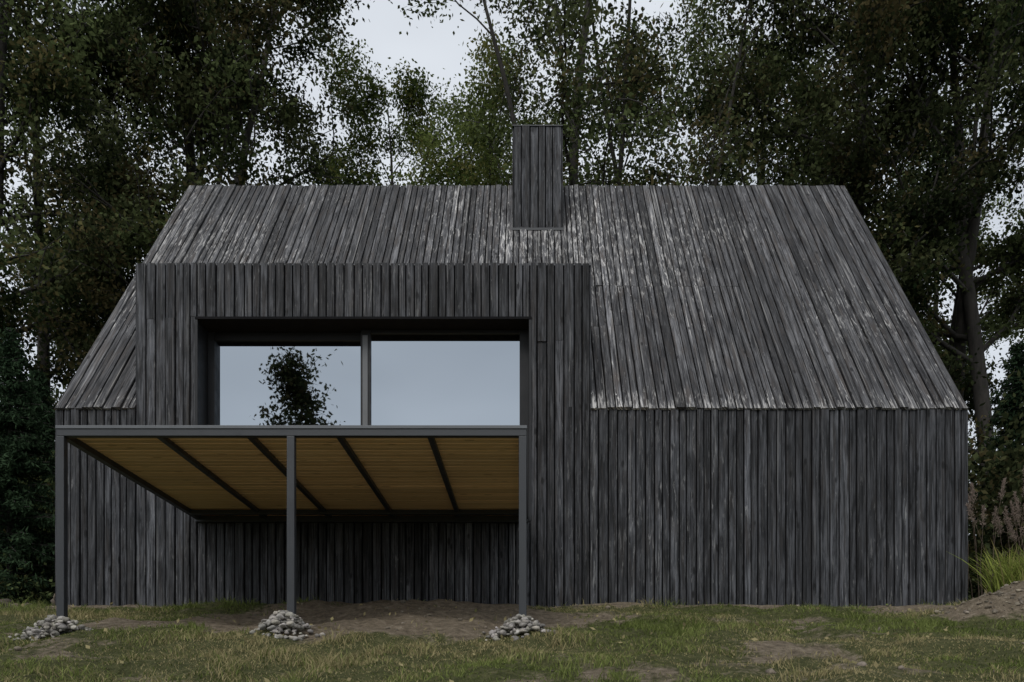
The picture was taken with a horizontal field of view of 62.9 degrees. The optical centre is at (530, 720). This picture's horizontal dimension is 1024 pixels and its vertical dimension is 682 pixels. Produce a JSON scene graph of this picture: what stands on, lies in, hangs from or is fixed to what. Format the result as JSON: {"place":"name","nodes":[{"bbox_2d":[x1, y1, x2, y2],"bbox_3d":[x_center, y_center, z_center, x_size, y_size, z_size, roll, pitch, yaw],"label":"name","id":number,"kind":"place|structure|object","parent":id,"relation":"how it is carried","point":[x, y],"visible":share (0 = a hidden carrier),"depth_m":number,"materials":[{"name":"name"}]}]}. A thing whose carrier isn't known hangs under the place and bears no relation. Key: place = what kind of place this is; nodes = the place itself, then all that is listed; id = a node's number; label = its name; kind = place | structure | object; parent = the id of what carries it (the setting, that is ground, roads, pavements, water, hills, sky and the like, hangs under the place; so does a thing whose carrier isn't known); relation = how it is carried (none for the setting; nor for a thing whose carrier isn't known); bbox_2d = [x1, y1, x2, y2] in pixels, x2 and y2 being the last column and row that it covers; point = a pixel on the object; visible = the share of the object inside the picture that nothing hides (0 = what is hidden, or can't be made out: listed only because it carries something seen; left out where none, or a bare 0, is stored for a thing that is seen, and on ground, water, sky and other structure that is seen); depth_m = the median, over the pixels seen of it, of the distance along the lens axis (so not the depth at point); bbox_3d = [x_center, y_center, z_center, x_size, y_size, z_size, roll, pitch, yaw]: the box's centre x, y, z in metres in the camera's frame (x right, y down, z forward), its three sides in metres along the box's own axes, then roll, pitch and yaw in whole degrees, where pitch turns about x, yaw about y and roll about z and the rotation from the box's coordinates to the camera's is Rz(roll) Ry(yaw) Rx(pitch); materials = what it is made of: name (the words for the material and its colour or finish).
{"place":"outdoors","nodes":[
{"label":"outdoors","id":0,"kind":"place"},
{"bbox_2d":[0,582,1023,681],"bbox_3d":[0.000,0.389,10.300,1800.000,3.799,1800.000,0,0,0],"label":"ground","id":1,"kind":"structure","parent":0,"point":[450,626],"depth_m":6.63,"materials":[{"name":"green soil"}]},
{"bbox_2d":[0,436,50,599],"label":"spruce tree","id":2,"kind":"object","parent":1,"relation":"on","point":[29,527],"depth_m":14.21,"materials":[{"name":"green plant"}]},
{"bbox_2d":[0,325,54,604],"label":"spruce tree","id":3,"kind":"object","parent":1,"relation":"on","point":[16,461],"visible":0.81,"depth_m":12.78,"materials":[{"name":"green plant"}]},
{"bbox_2d":[0,451,54,598],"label":"shrub","id":4,"kind":"object","parent":1,"relation":"on","point":[46,531],"visible":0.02,"depth_m":14.54,"materials":[{"name":"green plant"}]},
{"bbox_2d":[0,594,54,605],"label":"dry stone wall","id":5,"kind":"structure","parent":1,"relation":"on","point":[51,600],"depth_m":11.22,"materials":[{"name":"grey stone"}]},
{"bbox_2d":[19,369,56,591],"bbox_3d":[-9.874,-4.058,16.803,3.194,5.984,2.998,0,0,41],"label":"spruce tree","id":6,"kind":"object","parent":1,"relation":"on","point":[44,391],"visible":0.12,"depth_m":16.71,"materials":[{"name":"green plant"}]},
{"bbox_2d":[8,614,92,641],"bbox_3d":[-4.125,-0.776,7.183,0.589,0.278,0.596,0,0,0],"label":"rock pile","id":7,"kind":"object","parent":1,"relation":"on","point":[53,625],"visible":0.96,"depth_m":7.11,"materials":[{"name":"stone"}]},
{"bbox_2d":[2,84,194,440],"bbox_3d":[-16.221,-13.207,34.333,10.646,24.240,7.996,0,0,-15],"label":"deciduous tree","id":8,"kind":"object","parent":1,"relation":"on","point":[95,159],"depth_m":32.74,"materials":[{"name":"green plant"}]},
{"bbox_2d":[0,0,220,439],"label":"deciduous tree","id":9,"kind":"object","parent":1,"relation":"on","point":[70,21],"visible":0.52,"depth_m":20.52,"materials":[{"name":"green plant"}]},
{"bbox_2d":[0,0,223,488],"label":"deciduous tree","id":10,"kind":"object","parent":1,"relation":"on","point":[9,96],"visible":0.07,"depth_m":23.04,"materials":[{"name":"green plant"}]},
{"bbox_2d":[12,0,359,339],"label":"deciduous tree","id":11,"kind":"object","parent":1,"relation":"on","point":[199,166],"visible":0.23,"depth_m":22.09,"materials":[{"name":"green plant"}]},
{"bbox_2d":[0,0,383,426],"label":"deciduous tree","id":12,"kind":"object","parent":1,"relation":"on","point":[272,17],"visible":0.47,"depth_m":21.47,"materials":[{"name":"green plant"}]},
{"bbox_2d":[249,610,324,640],"bbox_3d":[-2.110,-0.805,7.147,0.552,0.299,0.610,0,0,-37],"label":"rock pile","id":13,"kind":"object","parent":1,"relation":"on","point":[280,620],"visible":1,"depth_m":7.07,"materials":[{"name":"stone"}]},
{"bbox_2d":[55,425,527,633],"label":"pergola frame","id":14,"kind":"structure","parent":1,"relation":"on","point":[291,476],"depth_m":8.11,"materials":[{"name":"metal"}]},
{"bbox_2d":[287,37,511,187],"bbox_3d":[-4.869,-11.213,26.770,8.523,20.129,8.734,0,0,1],"label":"deciduous tree","id":15,"kind":"object","parent":1,"relation":"on","point":[420,137],"visible":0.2,"depth_m":26.19,"materials":[{"name":"green plant"}]},
{"bbox_2d":[409,13,591,187],"bbox_3d":[-2.286,-12.673,30.180,10.162,23.138,7.633,0,0,28],"label":"deciduous tree","id":16,"kind":"object","parent":1,"relation":"on","point":[487,103],"visible":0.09,"depth_m":28.36,"materials":[{"name":"green plant"}]},
{"bbox_2d":[0,539,1011,603],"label":"ground cover plants","id":17,"kind":"object","parent":1,"relation":"on","point":[32,593],"visible":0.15,"depth_m":12.07,"materials":[{"name":"green plant"}]},
{"bbox_2d":[56,263,966,606],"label":"front wall boards","id":18,"kind":"object","parent":1,"relation":"on","point":[844,497],"visible":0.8,"depth_m":10.28,"materials":[{"name":"grey wood"}]},
{"bbox_2d":[55,188,967,605],"bbox_3d":[-0.236,-5.234,14.329,11.250,7.767,8.043,0,0,0],"label":"side and back boards","id":19,"kind":"object","parent":1,"relation":"on","point":[589,402],"visible":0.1,"depth_m":10.31,"materials":[{"name":"grey wood"}]},
{"bbox_2d":[261,189,578,263],"bbox_3d":[-2.062,-6.372,14.865,5.575,5.436,6.830,0,0,0],"label":"roof","id":20,"kind":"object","parent":19,"relation":"on","point":[467,230],"visible":0.1,"depth_m":13.27,"materials":[{"name":"grey wood"}]},
{"bbox_2d":[519,129,560,232],"bbox_3d":[0.108,-8.420,13.640,0.752,1.940,0.714,0,0,0],"label":"chimney","id":21,"kind":"object","parent":20,"relation":"on","point":[538,179],"visible":0.21,"depth_m":13.28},
{"bbox_2d":[512,126,562,232],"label":"chimney boards","id":22,"kind":"object","parent":21,"relation":"attached to","point":[557,177],"visible":0.84,"depth_m":13.26,"materials":[{"name":"grey wood"}]},
{"bbox_2d":[512,125,562,128],"bbox_3d":[0.108,-9.424,13.634,0.802,0.017,0.776,0,0,0],"label":"chimney cap","id":23,"kind":"object","parent":21,"relation":"on","point":[552,126],"visible":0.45,"depth_m":13.25,"materials":[{"name":"grey metal"}]},
{"bbox_2d":[55,184,967,409],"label":"front roof boards","id":24,"kind":"object","parent":19,"relation":"attached to","point":[850,305],"visible":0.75,"depth_m":12.44,"materials":[{"name":"grey wood"}]},
{"bbox_2d":[573,189,960,411],"bbox_3d":[3.043,-6.372,14.300,4.636,5.436,7.960,0,0,0],"label":"roof","id":25,"kind":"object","parent":19,"relation":"on","point":[665,304],"visible":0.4,"depth_m":11.87,"materials":[{"name":"grey wood"}]},
{"bbox_2d":[2,580,1023,681],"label":"fallen leaves","id":26,"kind":"object","parent":1,"relation":"on","point":[512,639],"visible":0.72,"depth_m":6.91,"materials":[{"name":"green plant"}]},
{"bbox_2d":[9,581,1023,681],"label":"pebbles","id":27,"kind":"object","parent":1,"relation":"on","point":[768,671],"visible":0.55,"depth_m":8.32,"materials":[{"name":"stone"}]},
{"bbox_2d":[482,614,557,640],"bbox_3d":[-0.098,-0.784,7.189,0.694,0.272,0.539,0,0,25],"label":"rock pile","id":28,"kind":"object","parent":1,"relation":"on","point":[517,624],"visible":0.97,"depth_m":7.08,"materials":[{"name":"stone"}]},
{"bbox_2d":[80,266,960,606],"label":"wall","id":29,"kind":"structure","parent":1,"relation":"on","point":[536,468],"depth_m":10.30,"materials":[{"name":"grey wood"}]},
{"bbox_2d":[195,320,531,522],"bbox_3d":[-2.053,-3.672,10.477,4.125,2.485,0.445,0,0,0],"label":"window reveal","id":30,"kind":"object","parent":29,"relation":"attached to","point":[201,375],"depth_m":10.29,"materials":[{"name":"black wood"}]},
{"bbox_2d":[195,316,531,331],"bbox_3d":[-2.053,-4.937,10.476,4.129,0.032,0.447,0,0,0],"label":"window soffit","id":31,"kind":"structure","parent":30,"relation":"attached to","point":[283,323],"depth_m":10.37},
{"bbox_2d":[363,335,367,424],"bbox_3d":[-2.080,-3.685,10.514,0.065,2.311,0.011,0,0,0],"label":"mullion cover","id":32,"kind":"object","parent":30,"relation":"attached to","point":[365,379],"visible":0.45,"depth_m":10.51,"materials":[{"name":"grey metal"}]},
{"bbox_2d":[208,329,528,515],"bbox_3d":[-2.053,-3.724,10.590,4.059,2.389,0.140,0,0,0],"label":"window frame","id":33,"kind":"object","parent":30,"relation":"in","point":[213,337],"visible":0.5,"depth_m":10.54,"materials":[{"name":"grey metal"}]},
{"bbox_2d":[216,334,519,424],"bbox_3d":[-2.069,-3.737,10.598,3.858,2.272,0.085,0,0,0],"label":"window glass","id":34,"kind":"object","parent":33,"relation":"in","point":[445,379],"visible":0.43,"depth_m":10.55,"materials":[{"name":"glass"}]},
{"bbox_2d":[136,264,590,270],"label":"dormer roof","id":35,"kind":"structure","parent":29,"relation":"on","point":[414,265],"depth_m":10.30,"materials":[{"name":"grey wood"}]},
{"bbox_2d":[388,0,707,188],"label":"deciduous tree","id":36,"kind":"object","parent":1,"relation":"on","point":[509,89],"visible":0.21,"depth_m":21.15,"materials":[{"name":"green plant"}]},
{"bbox_2d":[488,0,900,222],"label":"deciduous tree","id":37,"kind":"object","parent":1,"relation":"on","point":[586,20],"visible":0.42,"depth_m":20.35,"materials":[{"name":"green plant"}]},
{"bbox_2d":[617,0,943,314],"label":"deciduous tree","id":38,"kind":"object","parent":1,"relation":"on","point":[797,89],"visible":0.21,"depth_m":27.25,"materials":[{"name":"green plant"}]},
{"bbox_2d":[685,0,1023,421],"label":"deciduous tree","id":39,"kind":"object","parent":1,"relation":"on","point":[884,17],"visible":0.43,"depth_m":20.75,"materials":[{"name":"green plant"}]},
{"bbox_2d":[724,0,1023,542],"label":"deciduous tree","id":40,"kind":"object","parent":1,"relation":"on","point":[979,392],"visible":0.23,"depth_m":22.33,"materials":[{"name":"green plant"}]},
{"bbox_2d":[815,0,1023,460],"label":"deciduous tree","id":41,"kind":"object","parent":1,"relation":"on","point":[1011,244],"visible":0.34,"depth_m":22.08,"materials":[{"name":"green plant"}]},
{"bbox_2d":[878,68,1023,529],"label":"deciduous tree","id":42,"kind":"object","parent":1,"relation":"on","point":[983,216],"visible":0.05,"depth_m":33.72,"materials":[{"name":"green plant"}]},
{"bbox_2d":[950,465,1023,597],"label":"ornamental reed grass","id":43,"kind":"object","parent":1,"relation":"on","point":[1009,574],"depth_m":10.11,"materials":[{"name":"green plant"}]},
{"bbox_2d":[968,360,1023,600],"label":"shrub","id":44,"kind":"object","parent":1,"relation":"on","point":[1009,468],"visible":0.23,"depth_m":14.18,"materials":[{"name":"green plant"}]},
{"bbox_2d":[968,339,1023,595],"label":"spruce tree","id":45,"kind":"object","parent":1,"relation":"on","point":[1016,360],"visible":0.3,"depth_m":16.71,"materials":[{"name":"green plant"}]},
{"bbox_2d":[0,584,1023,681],"bbox_3d":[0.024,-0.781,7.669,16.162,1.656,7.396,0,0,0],"label":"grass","id":46,"kind":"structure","parent":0,"point":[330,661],"depth_m":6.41,"materials":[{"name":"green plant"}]},
{"bbox_2d":[0,0,1023,482],"label":"sky","id":47,"kind":"structure","parent":0,"point":[436,48],"materials":[{"name":"white"}]},
{"bbox_2d":[512,228,563,230],"bbox_3d":[0.108,-7.769,13.232,0.818,0.038,0.024,0,0,0],"label":"chimney flashing","id":48,"kind":"object","parent":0,"point":[540,229],"visible":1,"depth_m":13.22,"materials":[{"name":"grey metal"}]}
]}

